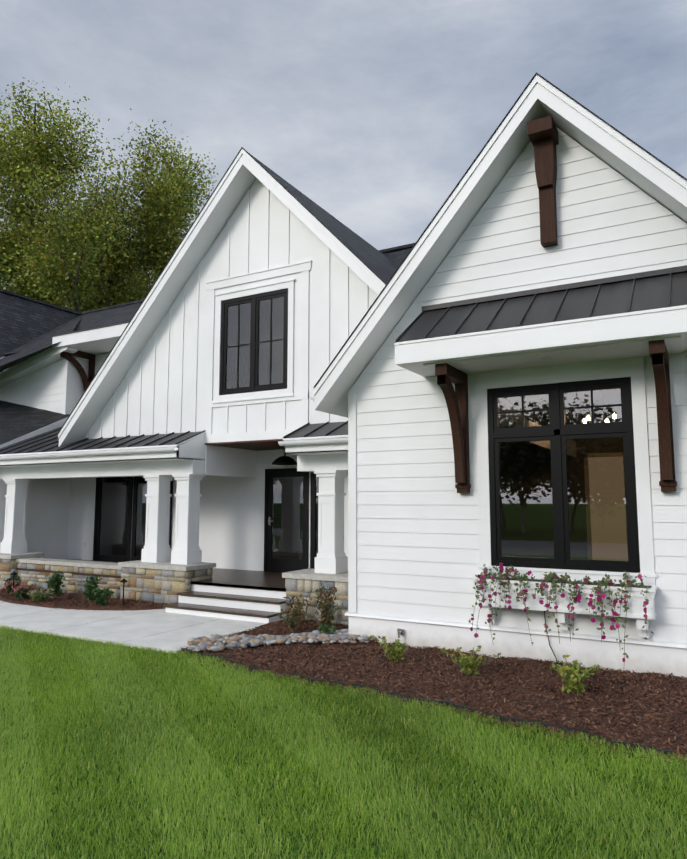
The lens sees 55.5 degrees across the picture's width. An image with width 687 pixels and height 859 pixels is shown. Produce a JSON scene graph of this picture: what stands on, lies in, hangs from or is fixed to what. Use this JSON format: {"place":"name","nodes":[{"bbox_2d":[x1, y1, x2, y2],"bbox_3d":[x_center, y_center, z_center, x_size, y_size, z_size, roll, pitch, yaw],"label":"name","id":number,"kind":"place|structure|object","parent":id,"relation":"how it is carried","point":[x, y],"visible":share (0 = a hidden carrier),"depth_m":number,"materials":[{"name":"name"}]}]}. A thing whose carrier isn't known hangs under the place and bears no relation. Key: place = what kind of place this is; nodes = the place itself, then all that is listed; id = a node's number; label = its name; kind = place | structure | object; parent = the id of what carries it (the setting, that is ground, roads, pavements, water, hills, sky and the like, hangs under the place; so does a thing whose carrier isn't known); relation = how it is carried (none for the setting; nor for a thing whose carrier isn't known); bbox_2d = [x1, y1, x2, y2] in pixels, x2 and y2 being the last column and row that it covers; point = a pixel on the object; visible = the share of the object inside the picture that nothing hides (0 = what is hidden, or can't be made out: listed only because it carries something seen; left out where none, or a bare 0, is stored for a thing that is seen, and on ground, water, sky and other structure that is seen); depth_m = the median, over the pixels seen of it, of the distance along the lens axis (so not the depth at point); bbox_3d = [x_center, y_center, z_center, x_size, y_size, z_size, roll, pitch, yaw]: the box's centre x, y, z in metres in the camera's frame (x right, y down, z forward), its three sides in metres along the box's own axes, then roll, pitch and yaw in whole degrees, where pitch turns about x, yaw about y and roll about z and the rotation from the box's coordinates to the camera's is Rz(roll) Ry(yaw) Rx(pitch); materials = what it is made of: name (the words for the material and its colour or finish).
{"place":"outdoors","nodes":[
{"label":"outdoors","id":0,"kind":"place"},
{"bbox_2d":[0,400,68,447],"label":"roof","id":1,"kind":"structure","parent":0,"point":[18,422],"depth_m":16.10,"materials":[{"name":"black"}]},
{"bbox_2d":[0,478,70,558],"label":"porch wall","id":2,"kind":"structure","parent":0,"point":[47,517],"depth_m":15.53,"materials":[{"name":"white paint"}]},
{"bbox_2d":[0,353,108,413],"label":"exterior wall","id":3,"kind":"structure","parent":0,"point":[41,388],"depth_m":17.07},
{"bbox_2d":[0,205,141,372],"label":"tree","id":4,"kind":"object","parent":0,"point":[28,295],"depth_m":40.55,"materials":[{"name":"green plant"}]},
{"bbox_2d":[69,356,88,414],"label":"exterior wall","id":5,"kind":"structure","parent":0,"point":[77,391],"depth_m":16.84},
{"bbox_2d":[60,351,94,391],"bbox_3d":[-6.831,-1.387,16.729,0.164,1.260,0.980,-4,-7,29],"label":"wooden bracket","id":6,"kind":"object","parent":5,"relation":"attached to","point":[86,381],"visible":0.73,"depth_m":16.88,"materials":[{"name":"brown wood"}]},
{"bbox_2d":[0,77,217,347],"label":"tree","id":7,"kind":"object","parent":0,"point":[158,238],"depth_m":30.81,"materials":[{"name":"green plant"}]},
{"bbox_2d":[0,601,279,653],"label":"concrete walkway","id":8,"kind":"structure","parent":0,"point":[130,628],"depth_m":9.72,"materials":[{"name":"grey concrete"}]},
{"bbox_2d":[163,581,285,622],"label":"porch steps","id":9,"kind":"structure","parent":8,"relation":"on","point":[252,605],"depth_m":10.56,"materials":[{"name":"white concrete"}]},
{"bbox_2d":[16,559,285,591],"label":"porch floor","id":10,"kind":"structure","parent":0,"point":[252,578],"depth_m":11.83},
{"bbox_2d":[0,558,348,624],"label":"mortar joints","id":11,"kind":"object","parent":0,"point":[171,587],"visible":0.02,"depth_m":11.65,"materials":[{"name":"grey concrete"}]},
{"bbox_2d":[0,557,348,624],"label":"stone wall","id":12,"kind":"structure","parent":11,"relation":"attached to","point":[301,585],"depth_m":11.68,"materials":[{"name":"beige stone"}]},
{"bbox_2d":[0,552,347,581],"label":"porch stone caps","id":13,"kind":"object","parent":12,"relation":"on","point":[307,574],"visible":0.77,"depth_m":11.83,"materials":[{"name":"grey stone"}]},
{"bbox_2d":[0,470,347,573],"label":"porch columns","id":14,"kind":"structure","parent":13,"relation":"on","point":[331,558],"depth_m":11.89,"materials":[{"name":"white wood"}]},
{"bbox_2d":[52,430,205,477],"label":"porch roof","id":15,"kind":"structure","parent":14,"relation":"on","point":[143,454],"depth_m":12.25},
{"bbox_2d":[278,421,347,471],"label":"porch roof","id":16,"kind":"structure","parent":14,"relation":"on","point":[318,446],"depth_m":10.29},
{"bbox_2d":[67,449,347,570],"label":"porch wall","id":17,"kind":"structure","parent":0,"point":[231,525],"depth_m":13.67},
{"bbox_2d":[93,476,172,561],"bbox_3d":[-4.855,2.000,14.972,2.430,2.080,0.050,-4,-7,29],"label":"door","id":18,"kind":"structure","parent":17,"relation":"in","point":[130,543],"depth_m":15.14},
{"bbox_2d":[99,479,146,556],"bbox_3d":[-4.852,2.011,14.977,2.090,1.760,0.001,-4,-7,29],"label":"door glass","id":19,"kind":"object","parent":18,"relation":"in","point":[117,512],"visible":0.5,"depth_m":15.19,"materials":[{"name":"glass"}]},
{"bbox_2d":[205,439,283,450],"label":"porch ceiling","id":20,"kind":"structure","parent":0,"point":[271,444],"depth_m":12.02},
{"bbox_2d":[205,445,347,476],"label":"porch entrance beams","id":21,"kind":"structure","parent":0,"point":[228,461],"depth_m":12.69,"materials":[{"name":"white paint"}]},
{"bbox_2d":[264,468,318,572],"bbox_3d":[-0.890,1.776,12.762,1.580,2.040,0.050,-4,-7,29],"label":"front door","id":22,"kind":"structure","parent":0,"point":[283,564],"depth_m":12.87,"materials":[{"name":"black wood"}]},
{"bbox_2d":[272,477,318,558],"bbox_3d":[-0.887,1.722,12.774,1.240,1.590,0.001,-4,-7,29],"label":"door glass","id":23,"kind":"object","parent":22,"relation":"in","point":[288,518],"visible":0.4,"depth_m":12.88,"materials":[{"name":"glass"}]},
{"bbox_2d":[84,178,510,444],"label":"gable wall","id":24,"kind":"structure","parent":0,"point":[267,240],"depth_m":11.99,"materials":[{"name":"white wood"}]},
{"bbox_2d":[220,288,287,394],"bbox_3d":[-1.607,-1.557,11.823,1.520,1.800,0.082,-4,-7,29],"label":"window frame","id":25,"kind":"object","parent":24,"relation":"in","point":[254,344],"visible":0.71,"depth_m":11.81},
{"bbox_2d":[226,296,283,388],"bbox_3d":[-1.494,-1.534,12.024,1.520,1.800,0.478,-4,-7,29],"label":"house window","id":26,"kind":"structure","parent":25,"relation":"in","point":[244,366],"depth_m":11.84,"materials":[{"name":"grey glass"}]},
{"bbox_2d":[83,356,552,637],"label":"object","id":27,"kind":"object","parent":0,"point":[400,631],"visible":0.88,"depth_m":8.24,"materials":[{"name":"silver metal"}]},
{"bbox_2d":[0,624,686,858],"bbox_3d":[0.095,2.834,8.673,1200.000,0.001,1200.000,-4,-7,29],"label":"lawn","id":28,"kind":"structure","parent":0,"point":[435,817],"depth_m":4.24,"materials":[{"name":"plant"}]},
{"bbox_2d":[0,288,82,414],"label":"wing roof","id":29,"kind":"structure","parent":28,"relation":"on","point":[24,319],"depth_m":19.60,"materials":[{"name":"black"}]},
{"bbox_2d":[51,321,129,354],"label":"roof soffit","id":30,"kind":"structure","parent":29,"relation":"attached to","point":[100,340],"depth_m":15.95,"materials":[{"name":"metal"}]},
{"bbox_2d":[0,427,86,478],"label":"porch roof","id":31,"kind":"structure","parent":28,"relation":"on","point":[31,458],"depth_m":13.79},
{"bbox_2d":[102,477,124,481],"bbox_3d":[-5.095,1.025,14.794,0.497,0.340,0.713,-9,-11,53],"label":"porch barn light","id":32,"kind":"object","parent":31,"relation":"attached to","point":[113,479],"visible":0.46,"depth_m":14.54,"materials":[{"name":"black metal"}]},
{"bbox_2d":[272,454,296,464],"bbox_3d":[-1.038,0.492,12.567,0.497,0.370,0.713,-9,-11,53],"label":"porch barn light","id":33,"kind":"object","parent":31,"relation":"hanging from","point":[284,460],"visible":0.85,"depth_m":12.34,"materials":[{"name":"black metal"}]},
{"bbox_2d":[0,587,168,610],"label":"mulch bed","id":34,"kind":"object","parent":28,"relation":"on","point":[116,608],"visible":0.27,"depth_m":11.35,"materials":[{"name":"brown wood"}]},
{"bbox_2d":[3,575,21,581],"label":"flowering shrub","id":35,"kind":"object","parent":34,"relation":"on","point":[11,578],"depth_m":13.05,"materials":[{"name":"green plant"}]},
{"bbox_2d":[3,580,22,594],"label":"flowering shrub","id":36,"kind":"object","parent":34,"relation":"on","point":[11,589],"depth_m":12.48,"materials":[{"name":"pink plant"}]},
{"bbox_2d":[10,571,17,595],"bbox_3d":[-6.205,2.925,12.272,0.150,0.510,0.143,-4,-7,29],"label":"path light","id":37,"kind":"object","parent":34,"relation":"on","point":[14,573],"visible":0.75,"depth_m":12.27,"materials":[{"name":"black metal"}]},
{"bbox_2d":[10,584,38,598],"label":"flowering shrub","id":38,"kind":"object","parent":34,"relation":"on","point":[20,594],"depth_m":12.07,"materials":[{"name":"pink plant"}]},
{"bbox_2d":[26,588,53,601],"bbox_3d":[-5.443,2.977,11.715,0.592,0.290,0.573,-4,-7,29],"label":"sedum","id":39,"kind":"object","parent":34,"relation":"on","point":[39,598],"depth_m":11.64,"materials":[{"name":"green plant"}]},
{"bbox_2d":[45,571,65,595],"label":"shrub","id":40,"kind":"object","parent":34,"relation":"on","point":[56,579],"depth_m":12.40,"materials":[{"name":"green plant"}]},
{"bbox_2d":[83,573,101,600],"bbox_3d":[-4.545,2.865,11.823,0.352,0.522,0.323,-4,-7,29],"label":"shrub","id":41,"kind":"object","parent":34,"relation":"on","point":[90,585],"depth_m":11.78,"materials":[{"name":"green plant"}]},
{"bbox_2d":[92,587,114,605],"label":"shrub","id":42,"kind":"object","parent":34,"relation":"on","point":[102,593],"depth_m":11.24,"materials":[{"name":"green plant"}]},
{"bbox_2d":[120,579,127,605],"bbox_3d":[-3.752,2.799,11.133,0.150,0.510,0.143,-4,-7,29],"label":"path light","id":43,"kind":"object","parent":34,"relation":"on","point":[123,580],"visible":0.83,"depth_m":11.12,"materials":[{"name":"black metal"}]},
{"bbox_2d":[179,652,685,763],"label":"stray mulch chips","id":44,"kind":"object","parent":28,"relation":"on","point":[367,691],"visible":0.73,"depth_m":5.71,"materials":[{"name":"brown wood"}]},
{"bbox_2d":[180,647,686,755],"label":"mulch edging","id":45,"kind":"object","parent":28,"relation":"on","point":[500,717],"visible":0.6,"depth_m":5.80,"materials":[{"name":"black"}]},
{"bbox_2d":[181,617,686,760],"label":"mulch bed","id":46,"kind":"object","parent":28,"relation":"on","point":[559,712],"visible":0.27,"depth_m":6.46,"materials":[{"name":"brown wood"}]},
{"bbox_2d":[187,628,378,651],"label":"swale river rocks","id":47,"kind":"object","parent":46,"relation":"on","point":[216,643],"visible":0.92,"depth_m":8.34,"materials":[{"name":"grey stone"}]},
{"bbox_2d":[277,602,307,630],"bbox_3d":[-0.686,2.635,9.200,0.522,0.387,0.388,-4,-7,29],"label":"shrub","id":48,"kind":"object","parent":46,"relation":"on","point":[294,623],"depth_m":9.17,"materials":[{"name":"green plant"}]},
{"bbox_2d":[283,594,311,621],"bbox_3d":[-0.676,2.682,9.822,0.373,0.452,0.338,-4,-7,29],"label":"shrub","id":49,"kind":"object","parent":46,"relation":"on","point":[292,603],"depth_m":9.81,"materials":[{"name":"green plant"}]},
{"bbox_2d":[315,582,336,628],"bbox_3d":[-0.260,2.493,9.174,0.436,0.671,0.292,-19,-20,72],"label":"shrub","id":50,"kind":"object","parent":46,"relation":"on","point":[325,603],"depth_m":9.14,"materials":[{"name":"green plant"}]},
{"bbox_2d":[317,624,335,633],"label":"shrub","id":51,"kind":"object","parent":46,"relation":"on","point":[325,628],"depth_m":8.67,"materials":[{"name":"green plant"}]},
{"bbox_2d":[315,601,339,624],"bbox_3d":[-0.251,2.691,9.604,0.314,0.366,0.377,-4,-7,29],"label":"shrub","id":52,"kind":"object","parent":46,"relation":"on","point":[335,609],"depth_m":9.62,"materials":[{"name":"green plant"}]},
{"bbox_2d":[368,635,406,661],"bbox_3d":[0.540,2.525,7.525,0.553,0.272,0.424,-4,-7,29],"label":"spirea shrub","id":53,"kind":"object","parent":46,"relation":"on","point":[396,649],"depth_m":7.42,"materials":[{"name":"green plant"}]},
{"bbox_2d":[440,645,500,674],"bbox_3d":[1.336,2.434,6.883,0.629,0.295,0.382,-4,-7,29],"label":"spirea shrub","id":54,"kind":"object","parent":46,"relation":"on","point":[470,658],"depth_m":6.85,"materials":[{"name":"green plant"}]},
{"bbox_2d":[549,655,599,693],"bbox_3d":[2.216,2.357,6.226,0.448,0.311,0.508,-4,-7,29],"label":"spirea shrub","id":55,"kind":"object","parent":46,"relation":"on","point":[572,672],"depth_m":6.19,"materials":[{"name":"green plant"}]},
{"bbox_2d":[314,72,686,417],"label":"house roof","id":56,"kind":"structure","parent":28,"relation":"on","point":[615,149],"depth_m":8.02,"materials":[{"name":"white wood"}]},
{"bbox_2d":[4,243,414,354],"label":"house roof","id":57,"kind":"structure","parent":56,"relation":"on","point":[125,312],"depth_m":20.06,"materials":[{"name":"black"}]},
{"bbox_2d":[58,147,576,457],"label":"house roof","id":58,"kind":"structure","parent":57,"relation":"on","point":[371,267],"depth_m":12.34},
{"bbox_2d":[584,391,615,423],"bbox_3d":[3.601,-0.355,9.039,0.556,0.680,0.533,-4,-7,29],"label":"chandelier frame","id":59,"kind":"object","parent":56,"relation":"hanging from","point":[603,409],"depth_m":9.00,"materials":[{"name":"metal"}]},
{"bbox_2d":[583,414,615,422],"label":"light bulbs","id":60,"kind":"object","parent":59,"relation":"attached to","point":[588,418],"depth_m":8.87,"materials":[{"name":"white glass"}]},
{"bbox_2d":[0,0,686,285],"label":"sky","id":61,"kind":"structure","parent":0,"point":[375,111],"materials":[{"name":"grey"}]},
{"bbox_2d":[351,127,686,643],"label":"siding wall","id":62,"kind":"structure","parent":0,"point":[417,535],"depth_m":8.11,"materials":[{"name":"white wood"}]},
{"bbox_2d":[345,357,686,678],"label":"house trim","id":63,"kind":"structure","parent":62,"relation":"attached to","point":[645,656],"depth_m":7.59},
{"bbox_2d":[394,265,686,376],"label":"awning roof","id":64,"kind":"structure","parent":62,"relation":"attached to","point":[418,351],"depth_m":7.19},
{"bbox_2d":[435,115,676,492],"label":"wooden brackets","id":65,"kind":"object","parent":62,"relation":"attached to","point":[542,133],"visible":1,"depth_m":7.75,"materials":[{"name":"brown wood"}]},
{"bbox_2d":[487,377,639,572],"bbox_3d":[2.512,0.527,7.598,1.638,2.150,0.082,-4,-7,29],"label":"window frame","id":66,"kind":"object","parent":62,"relation":"in","point":[558,431],"visible":0.94,"depth_m":7.55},
{"bbox_2d":[472,577,656,637],"bbox_3d":[2.418,1.968,7.269,1.950,0.534,0.270,-4,-7,29],"label":"flower box","id":67,"kind":"object","parent":62,"relation":"attached to","point":[636,600],"visible":0.79,"depth_m":7.15,"materials":[{"name":"white wood"}]},
{"bbox_2d":[468,563,653,672],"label":"petunias","id":68,"kind":"object","parent":67,"relation":"in","point":[599,583],"depth_m":7.04,"materials":[{"name":"plant"}]},
{"bbox_2d":[544,611,558,664],"bbox_3d":[2.347,2.320,7.319,0.057,0.595,0.243,2,-7,-17],"label":"irrigation tube","id":69,"kind":"object","parent":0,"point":[548,639],"visible":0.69,"depth_m":7.39,"materials":[{"name":"black plastic"}]},
{"bbox_2d":[497,389,628,560],"bbox_3d":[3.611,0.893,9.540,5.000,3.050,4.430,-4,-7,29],"label":"window glass","id":70,"kind":"object","parent":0,"point":[572,502],"depth_m":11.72,"materials":[{"name":"clear glass"}]}
]}

